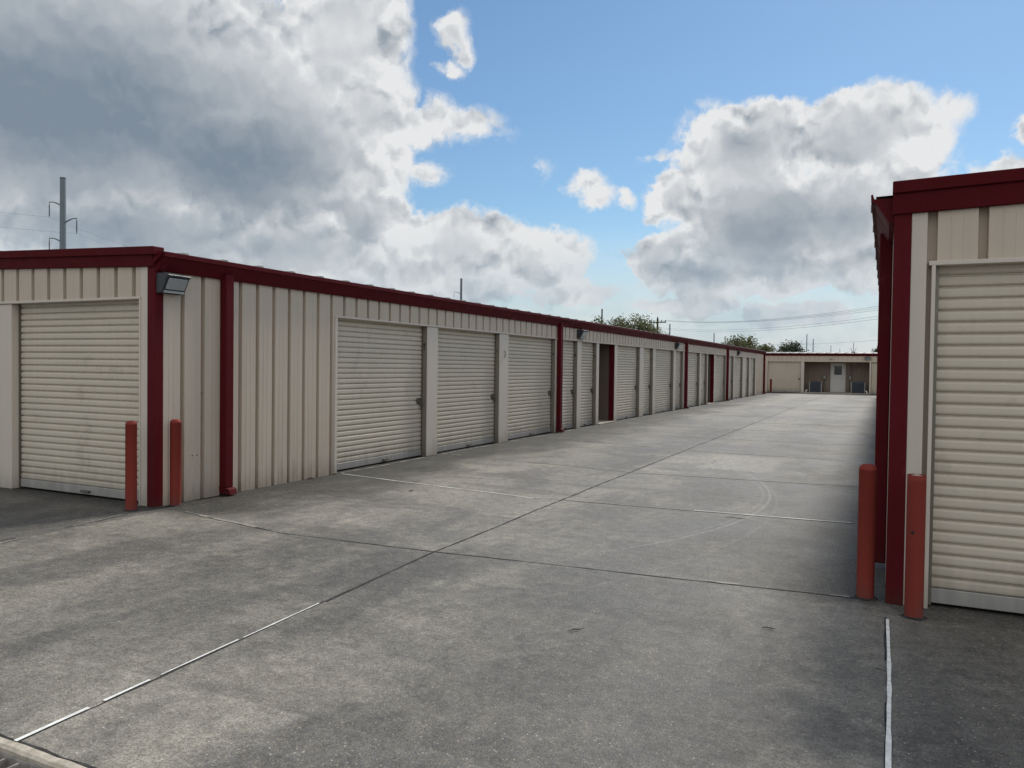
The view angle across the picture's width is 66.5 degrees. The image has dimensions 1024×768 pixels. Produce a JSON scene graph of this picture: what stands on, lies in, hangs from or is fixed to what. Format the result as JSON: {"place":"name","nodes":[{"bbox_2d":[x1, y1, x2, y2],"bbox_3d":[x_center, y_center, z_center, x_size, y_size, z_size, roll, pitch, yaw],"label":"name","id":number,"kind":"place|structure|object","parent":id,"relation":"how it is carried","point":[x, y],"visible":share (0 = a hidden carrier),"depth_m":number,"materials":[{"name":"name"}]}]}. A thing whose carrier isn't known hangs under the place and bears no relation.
{"place":"outdoors","nodes":[
{"label":"outdoors","id":0,"kind":"place"},
{"bbox_2d":[0,246,766,506],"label":"storage building","id":1,"kind":"structure","parent":0,"point":[251,377],"depth_m":10.19,"materials":[{"name":"beige metal"}]},
{"bbox_2d":[19,300,138,500],"bbox_3d":[-5.124,0.081,9.261,2.286,2.474,0.076,1,1,26],"label":"roll up door","id":2,"kind":"structure","parent":1,"relation":"in","point":[79,363],"depth_m":9.30,"materials":[{"name":"white metal"}]},
{"bbox_2d":[156,273,190,294],"bbox_3d":[-3.748,-1.106,8.647,0.200,0.220,0.310,1,1,26],"label":"wall light","id":3,"kind":"object","parent":1,"relation":"attached to","point":[171,284],"visible":1,"depth_m":8.56,"materials":[{"name":"grey metal"}]},
{"bbox_2d":[337,318,422,469],"bbox_3d":[-2.113,0.084,12.586,0.076,2.394,2.490,1,1,26],"label":"roll up door","id":4,"kind":"structure","parent":1,"relation":"in","point":[379,400],"depth_m":12.55,"materials":[{"name":"white metal"}]},
{"bbox_2d":[437,328,495,451],"bbox_3d":[-0.887,0.042,15.147,0.076,2.395,2.470,1,1,26],"label":"roll up door","id":5,"kind":"structure","parent":1,"relation":"in","point":[466,399],"depth_m":15.15,"materials":[{"name":"white metal"}]},
{"bbox_2d":[508,335,551,438],"bbox_3d":[0.396,-0.002,17.825,0.076,2.395,2.610,1,1,26],"label":"roll up door","id":6,"kind":"structure","parent":1,"relation":"in","point":[529,363],"depth_m":17.86,"materials":[{"name":"white metal"}]},
{"bbox_2d":[562,340,573,428],"bbox_3d":[1.381,-0.035,19.881,0.076,2.394,1.050,1,1,26],"label":"roll up door","id":7,"kind":"structure","parent":1,"relation":"in","point":[568,357],"depth_m":20.04,"materials":[{"name":"white metal"}]},
{"bbox_2d":[577,330,588,338],"bbox_3d":[1.842,-1.297,20.316,0.200,0.220,0.370,1,1,26],"label":"wall light","id":8,"kind":"object","parent":1,"relation":"attached to","point":[581,334],"visible":1,"depth_m":20.18,"materials":[{"name":"grey metal"}]},
{"bbox_2d":[580,342,593,425],"bbox_3d":[1.993,-0.056,21.157,0.076,2.394,1.200,1,1,26],"label":"roll up door","id":9,"kind":"structure","parent":1,"relation":"in","point":[587,360],"depth_m":21.31,"materials":[{"name":"white metal"}]},
{"bbox_2d":[617,345,636,419],"bbox_3d":[3.563,-0.110,24.435,0.076,2.394,2.350,1,1,26],"label":"roll up door","id":10,"kind":"structure","parent":1,"relation":"in","point":[626,363],"depth_m":24.58,"materials":[{"name":"white metal"}]},
{"bbox_2d":[643,348,650,414],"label":"roll up door","id":11,"kind":"structure","parent":1,"relation":"in","point":[647,351],"depth_m":26.63,"materials":[{"name":"white metal"}]},
{"bbox_2d":[655,349,671,412],"bbox_3d":[5.451,-0.174,28.375,0.076,2.394,2.590,1,1,26],"label":"roll up door","id":12,"kind":"structure","parent":1,"relation":"in","point":[662,359],"depth_m":28.55,"materials":[{"name":"white metal"}]},
{"bbox_2d":[675,351,680,408],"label":"roll up door","id":13,"kind":"structure","parent":1,"relation":"in","point":[678,353],"depth_m":30.62,"materials":[{"name":"white metal"}]},
{"bbox_2d":[675,343,681,348],"bbox_3d":[6.335,-1.451,29.694,0.200,0.220,0.370,1,1,26],"label":"wall light","id":14,"kind":"object","parent":1,"relation":"attached to","point":[677,345],"visible":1,"depth_m":29.55,"materials":[{"name":"grey metal"}]},
{"bbox_2d":[687,352,697,406],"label":"roll up door","id":15,"kind":"structure","parent":1,"relation":"in","point":[692,357],"depth_m":32.94,"materials":[{"name":"white metal"}]},
{"bbox_2d":[700,353,704,404],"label":"roll up door","id":16,"kind":"structure","parent":1,"relation":"in","point":[702,401],"depth_m":34.78,"materials":[{"name":"white metal"}]},
{"bbox_2d":[715,355,723,401],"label":"roll up door","id":17,"kind":"structure","parent":1,"relation":"in","point":[719,359],"depth_m":38.23,"materials":[{"name":"white metal"}]},
{"bbox_2d":[728,356,731,398],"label":"roll up door","id":18,"kind":"structure","parent":1,"relation":"in","point":[730,368],"depth_m":40.88,"materials":[{"name":"white metal"}]},
{"bbox_2d":[734,357,740,398],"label":"roll up door","id":19,"kind":"structure","parent":1,"relation":"in","point":[737,392],"depth_m":42.97,"materials":[{"name":"white metal"}]},
{"bbox_2d":[745,358,747,396],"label":"roll up door","id":20,"kind":"structure","parent":1,"relation":"in","point":[746,380],"depth_m":45.63,"materials":[{"name":"white metal"}]},
{"bbox_2d":[750,358,753,395],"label":"roll up door","id":21,"kind":"structure","parent":1,"relation":"in","point":[752,359],"depth_m":47.46,"materials":[{"name":"white metal"}]},
{"bbox_2d":[0,392,1023,767],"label":"pavement","id":22,"kind":"structure","parent":0,"point":[454,658],"depth_m":4.91,"materials":[{"name":"concrete"}]},
{"bbox_2d":[0,737,85,767],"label":"trench drain","id":23,"kind":"object","parent":22,"relation":"in","point":[13,754],"visible":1,"depth_m":3.15,"materials":[{"name":"concrete"}]},
{"bbox_2d":[123,420,139,511],"bbox_3d":[-4.090,0.876,8.399,0.161,0.970,0.152,1,1,26],"label":"bollard","id":24,"kind":"object","parent":22,"relation":"on","point":[131,465],"visible":1,"depth_m":8.35,"materials":[{"name":"red metal"}]},
{"bbox_2d":[168,419,183,506],"bbox_3d":[-3.748,0.873,8.708,0.169,0.970,0.174,1,1,26],"label":"bollard","id":25,"kind":"object","parent":22,"relation":"on","point":[175,457],"visible":1,"depth_m":8.66,"materials":[{"name":"red metal"}]},
{"bbox_2d":[0,394,886,767],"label":"pavement joint","id":26,"kind":"object","parent":22,"relation":"on","point":[410,562],"visible":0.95,"depth_m":5.57,"materials":[{"name":"grey concrete"}]},
{"bbox_2d":[1,396,886,669],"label":"worn joint sealant","id":27,"kind":"object","parent":22,"relation":"on","point":[571,500],"visible":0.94,"depth_m":11.24,"materials":[{"name":"grey rubber"}]},
{"bbox_2d":[15,474,891,767],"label":"joint sealant","id":28,"kind":"object","parent":22,"relation":"on","point":[889,738],"visible":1,"depth_m":3.79,"materials":[{"name":"white rubber"}]},
{"bbox_2d":[765,352,876,393],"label":"storage building","id":29,"kind":"structure","parent":22,"relation":"on","point":[797,372],"depth_m":55.56,"materials":[{"name":"beige metal"}]},
{"bbox_2d":[767,361,800,391],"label":"roll up door","id":30,"kind":"structure","parent":29,"relation":"in","point":[785,376],"depth_m":55.88,"materials":[{"name":"white metal"}]},
{"bbox_2d":[809,381,821,391],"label":"air conditioner","id":31,"kind":"object","parent":29,"relation":"on","point":[815,386],"visible":1,"depth_m":55.30,"materials":[{"name":"blue metal"}]},
{"bbox_2d":[830,363,845,391],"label":"entry door","id":32,"kind":"structure","parent":29,"relation":"in","point":[837,372],"depth_m":55.58,"materials":[{"name":"white paint"}]},
{"bbox_2d":[851,382,864,392],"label":"air conditioner","id":33,"kind":"object","parent":29,"relation":"on","point":[857,387],"visible":1,"depth_m":54.11,"materials":[{"name":"blue metal"}]},
{"bbox_2d":[871,362,876,393],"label":"roll up door","id":34,"kind":"structure","parent":29,"relation":"in","point":[873,364],"depth_m":53.37,"materials":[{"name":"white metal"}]},
{"bbox_2d":[854,464,877,600],"bbox_3d":[2.500,1.034,5.493,0.156,0.950,0.167,1,1,26],"label":"bollard","id":35,"kind":"object","parent":22,"relation":"on","point":[866,534],"visible":1,"depth_m":5.45,"materials":[{"name":"red metal"}]},
{"bbox_2d":[900,474,926,620],"bbox_3d":[2.627,1.054,5.077,0.148,0.932,0.146,0,1,-27],"label":"bollard","id":36,"kind":"object","parent":22,"relation":"on","point":[915,549],"visible":1,"depth_m":5.04,"materials":[{"name":"red metal"}]},
{"bbox_2d":[0,0,1023,351],"label":"sky","id":37,"kind":"structure","parent":0,"point":[708,164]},
{"bbox_2d":[871,168,1023,613],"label":"storage building","id":38,"kind":"structure","parent":0,"point":[949,255],"depth_m":5.25,"materials":[{"name":"beige metal"}]},
{"bbox_2d":[928,264,1023,613],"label":"roll up door","id":39,"kind":"structure","parent":38,"relation":"in","point":[976,530],"depth_m":5.22,"materials":[{"name":"white metal"}]},
{"label":"ground","id":40,"kind":"structure","parent":0,"visible":0},
{"bbox_2d":[49,177,76,248],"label":"power pole","id":41,"kind":"object","parent":40,"relation":"on","point":[62,240],"visible":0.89,"depth_m":83.05,"materials":[{"name":"grey metal"}]},
{"bbox_2d":[457,278,461,299],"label":"power pole","id":42,"kind":"object","parent":40,"relation":"on","point":[460,289],"visible":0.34,"depth_m":219.71,"materials":[{"name":"grey metal"}]},
{"bbox_2d":[591,315,618,323],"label":"bushy tree","id":43,"kind":"object","parent":40,"relation":"on","point":[596,319],"visible":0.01,"depth_m":91.28,"materials":[{"name":"green plant"}]},
{"bbox_2d":[609,313,660,332],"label":"bushy tree","id":44,"kind":"object","parent":40,"relation":"on","point":[642,325],"visible":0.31,"depth_m":87.25,"materials":[{"name":"green plant"}]},
{"bbox_2d":[648,321,666,334],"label":"bushy tree","id":45,"kind":"object","parent":40,"relation":"on","point":[656,327],"visible":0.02,"depth_m":92.99,"materials":[{"name":"green plant"}]},
{"bbox_2d":[653,316,665,326],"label":"crossarm pole","id":46,"kind":"object","parent":40,"relation":"on","point":[658,322],"visible":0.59,"depth_m":115.72,"materials":[{"name":"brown wood"}]},
{"bbox_2d":[656,310,874,322],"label":"power line","id":47,"kind":"object","parent":46,"relation":"attached to","point":[775,320],"visible":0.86,"depth_m":79.70,"materials":[{"name":"grey metal"}]},
{"bbox_2d":[664,308,874,321],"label":"power line","id":48,"kind":"object","parent":46,"relation":"attached to","point":[789,318],"visible":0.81,"depth_m":77.57,"materials":[{"name":"grey metal"}]},
{"bbox_2d":[666,319,873,331],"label":"power line","id":49,"kind":"object","parent":46,"relation":"attached to","point":[777,329],"visible":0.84,"depth_m":82.59,"materials":[{"name":"grey metal"}]},
{"bbox_2d":[669,306,876,321],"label":"power line","id":50,"kind":"object","parent":46,"relation":"attached to","point":[779,318],"visible":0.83,"depth_m":79.34,"materials":[{"name":"grey metal"}]},
{"bbox_2d":[670,316,877,329],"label":"power line","id":51,"kind":"object","parent":46,"relation":"attached to","point":[798,325],"visible":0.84,"depth_m":78.01,"materials":[{"name":"grey metal"}]},
{"bbox_2d":[721,334,760,349],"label":"bushy tree","id":52,"kind":"object","parent":40,"relation":"on","point":[748,343],"visible":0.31,"depth_m":90.47,"materials":[{"name":"green plant"}]},
{"bbox_2d":[758,343,775,351],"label":"bushy tree","id":53,"kind":"object","parent":40,"relation":"on","point":[767,348],"visible":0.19,"depth_m":94.29,"materials":[{"name":"green plant"}]},
{"bbox_2d":[775,339,808,351],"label":"bushy tree","id":54,"kind":"object","parent":40,"relation":"on","point":[794,347],"visible":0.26,"depth_m":98.55,"materials":[{"name":"green plant"}]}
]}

